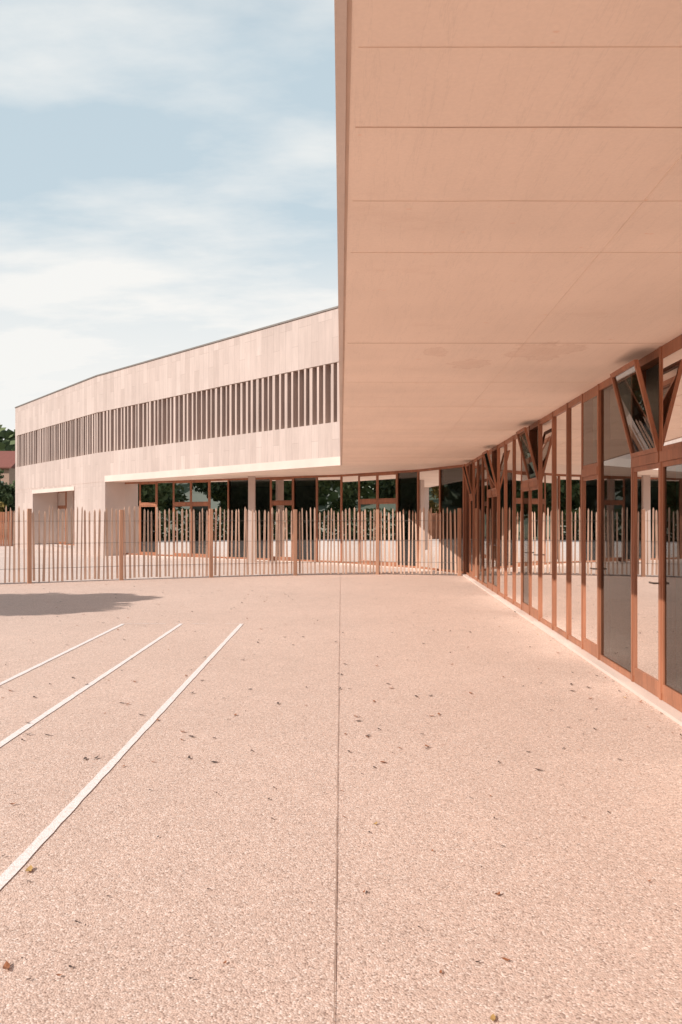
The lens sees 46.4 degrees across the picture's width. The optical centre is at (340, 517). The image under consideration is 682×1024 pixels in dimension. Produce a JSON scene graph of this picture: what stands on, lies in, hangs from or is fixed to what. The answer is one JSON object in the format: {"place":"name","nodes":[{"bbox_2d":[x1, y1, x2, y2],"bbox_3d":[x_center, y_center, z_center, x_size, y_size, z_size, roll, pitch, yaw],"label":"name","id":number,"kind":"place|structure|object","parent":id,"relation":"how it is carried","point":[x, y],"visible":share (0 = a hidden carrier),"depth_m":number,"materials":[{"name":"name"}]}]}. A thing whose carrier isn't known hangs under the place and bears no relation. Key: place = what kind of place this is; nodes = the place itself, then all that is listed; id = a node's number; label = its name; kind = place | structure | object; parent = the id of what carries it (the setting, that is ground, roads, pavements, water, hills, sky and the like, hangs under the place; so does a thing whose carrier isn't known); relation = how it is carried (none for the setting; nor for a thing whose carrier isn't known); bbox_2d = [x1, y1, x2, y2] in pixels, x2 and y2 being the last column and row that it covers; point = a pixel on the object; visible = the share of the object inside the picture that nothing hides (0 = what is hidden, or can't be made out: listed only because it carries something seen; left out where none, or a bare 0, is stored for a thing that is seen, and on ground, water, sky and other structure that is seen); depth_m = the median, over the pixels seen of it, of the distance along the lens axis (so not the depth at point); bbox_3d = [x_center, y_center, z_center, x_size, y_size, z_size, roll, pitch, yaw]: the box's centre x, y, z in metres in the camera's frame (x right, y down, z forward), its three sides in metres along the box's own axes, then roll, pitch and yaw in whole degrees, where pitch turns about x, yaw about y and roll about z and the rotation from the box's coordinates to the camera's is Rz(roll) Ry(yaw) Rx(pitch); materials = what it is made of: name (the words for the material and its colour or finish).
{"place":"outdoors","nodes":[
{"label":"outdoors","id":0,"kind":"place"},
{"bbox_2d":[0,0,337,439],"label":"sky","id":1,"kind":"structure","parent":0,"point":[168,173],"materials":[{"name":"blue"}]},
{"bbox_2d":[0,546,456,583],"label":"paving","id":2,"kind":"structure","parent":0,"point":[2,552],"depth_m":24.85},
{"bbox_2d":[0,511,12,545],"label":"timber fence","id":3,"kind":"object","parent":2,"relation":"on","point":[2,528],"visible":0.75,"depth_m":44.00,"materials":[{"name":"brown wood"}]},
{"bbox_2d":[248,476,255,561],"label":"column","id":4,"kind":"structure","parent":2,"relation":"on","point":[251,492],"depth_m":28.48,"materials":[{"name":"concrete"}]},
{"bbox_2d":[131,555,681,725],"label":"threshold","id":5,"kind":"object","parent":2,"relation":"on","point":[664,708],"visible":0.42,"depth_m":8.74,"materials":[{"name":"concrete"}]},
{"bbox_2d":[355,127,681,127],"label":"soffit joints","id":6,"kind":"object","parent":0,"point":[518,127],"visible":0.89,"depth_m":3.00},
{"label":"ground","id":7,"kind":"structure","parent":0,"visible":0},
{"bbox_2d":[0,502,6,511],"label":"autumn tree","id":8,"kind":"object","parent":7,"relation":"on","point":[2,506],"visible":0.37,"depth_m":62.26,"materials":[{"name":"yellow plant"}]},
{"bbox_2d":[0,468,14,516],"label":"broadleaf tree","id":9,"kind":"object","parent":7,"relation":"on","point":[6,499],"visible":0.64,"depth_m":69.14,"materials":[{"name":"green plant"}]},
{"bbox_2d":[0,468,14,528],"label":"walls","id":10,"kind":"structure","parent":7,"relation":"on","point":[9,475],"depth_m":108.00,"materials":[{"name":"beige paint"}]},
{"bbox_2d":[0,451,14,468],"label":"roof","id":11,"kind":"structure","parent":10,"relation":"on","point":[7,459],"depth_m":109.98,"materials":[{"name":"tile"}]},
{"bbox_2d":[2,480,14,522],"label":"broadleaf tree","id":12,"kind":"object","parent":7,"relation":"on","point":[10,488],"visible":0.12,"depth_m":70.74,"materials":[{"name":"green plant"}]},
{"bbox_2d":[15,308,339,555],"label":"cladding","id":13,"kind":"structure","parent":7,"relation":"on","point":[304,342],"depth_m":28.69,"materials":[{"name":"beige concrete"}]},
{"bbox_2d":[15,436,17,466],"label":"band end","id":14,"kind":"object","parent":13,"relation":"attached to","point":[16,451],"visible":0.5,"depth_m":43.03,"materials":[{"name":"beige concrete"}]},
{"bbox_2d":[32,486,74,493],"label":"lintel","id":15,"kind":"structure","parent":13,"relation":"attached to","point":[54,490],"depth_m":37.80,"materials":[{"name":"concrete"}]},
{"bbox_2d":[33,482,124,555],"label":"reveals","id":16,"kind":"object","parent":13,"relation":"attached to","point":[114,496],"visible":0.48,"depth_m":40.70,"materials":[{"name":"concrete"}]},
{"bbox_2d":[15,306,337,407],"bbox_3d":[-3.936,-5.945,18.767,10.396,0.050,55.305,0,0,-19],"label":"roof cap","id":17,"kind":"object","parent":13,"relation":"on","point":[328,309],"visible":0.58,"depth_m":27.77,"materials":[{"name":"metal"}]},
{"bbox_2d":[17,361,338,435],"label":"band sills","id":18,"kind":"structure","parent":13,"relation":"attached to","point":[204,390],"depth_m":27.22,"materials":[{"name":"beige concrete"}]},
{"bbox_2d":[18,362,339,466],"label":"louvre slats","id":19,"kind":"object","parent":13,"relation":"attached to","point":[305,397],"visible":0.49,"depth_m":27.75,"materials":[{"name":"brown wood"}]},
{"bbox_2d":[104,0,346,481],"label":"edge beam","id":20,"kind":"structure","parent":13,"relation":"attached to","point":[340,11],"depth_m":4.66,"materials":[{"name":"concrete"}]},
{"bbox_2d":[52,0,681,486],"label":"soffit","id":21,"kind":"structure","parent":13,"relation":"attached to","point":[514,124],"depth_m":3.91,"materials":[{"name":"concrete"}]},
{"bbox_2d":[342,0,351,445],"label":"drip groove","id":22,"kind":"object","parent":21,"relation":"attached to","point":[348,45],"visible":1,"depth_m":3.18,"materials":[{"name":"concrete"}]},
{"bbox_2d":[343,46,681,461],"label":"panel joints","id":23,"kind":"object","parent":21,"relation":"in","point":[527,201],"visible":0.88,"depth_m":3.70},
{"bbox_2d":[58,334,681,712],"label":"window frames","id":24,"kind":"structure","parent":13,"relation":"attached to","point":[660,456],"depth_m":10.23,"materials":[{"name":"brown wood"}]},
{"bbox_2d":[58,467,462,570],"bbox_3d":[-5.773,0.058,31.655,26.363,2.905,1.835,0,0,44],"label":"window glass","id":25,"kind":"object","parent":24,"relation":"in","point":[329,491],"visible":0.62,"depth_m":28.19,"materials":[{"name":"clear glass"}]},
{"bbox_2d":[64,528,658,583],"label":"door handles","id":26,"kind":"object","parent":24,"relation":"attached to","point":[590,568],"depth_m":8.82,"materials":[{"name":"metal"}]},
{"bbox_2d":[463,349,681,693],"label":"courtyard facade glass","id":27,"kind":"object","parent":24,"relation":"attached to","point":[615,551],"visible":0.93,"depth_m":8.64,"materials":[{"name":"clear glass"}]},
{"bbox_2d":[0,574,681,1023],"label":"playground","id":28,"kind":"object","parent":7,"relation":"on","point":[470,796],"depth_m":4.31,"materials":[{"name":"concrete"}]},
{"bbox_2d":[0,624,242,888],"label":"playground markings","id":29,"kind":"object","parent":28,"relation":"on","point":[13,868],"visible":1,"depth_m":5.78,"materials":[{"name":"white paint"}]},
{"bbox_2d":[0,506,461,583],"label":"paling fence","id":30,"kind":"object","parent":28,"relation":"on","point":[122,542],"visible":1,"depth_m":21.32,"materials":[{"name":"brown wood"}]},
{"bbox_2d":[333,617,339,1023],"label":"paving joint","id":31,"kind":"object","parent":28,"relation":"on","point":[336,859],"visible":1,"depth_m":3.54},
{"bbox_2d":[1,577,680,1020],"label":"fallen leaves","id":32,"kind":"object","parent":28,"relation":"on","point":[5,965],"visible":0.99,"depth_m":5.27,"materials":[{"name":"brown plant"}]},
{"bbox_3d":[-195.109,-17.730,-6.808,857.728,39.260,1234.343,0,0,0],"label":"hill","id":33,"kind":"structure","parent":0,"visible":0},
{"bbox_2d":[0,425,14,450],"bbox_3d":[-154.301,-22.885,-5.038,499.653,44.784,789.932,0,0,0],"label":"distant forest","id":34,"kind":"object","parent":33,"relation":"on","point":[7,443],"visible":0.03,"depth_m":244.28,"materials":[{"name":"green plant"}]}
]}

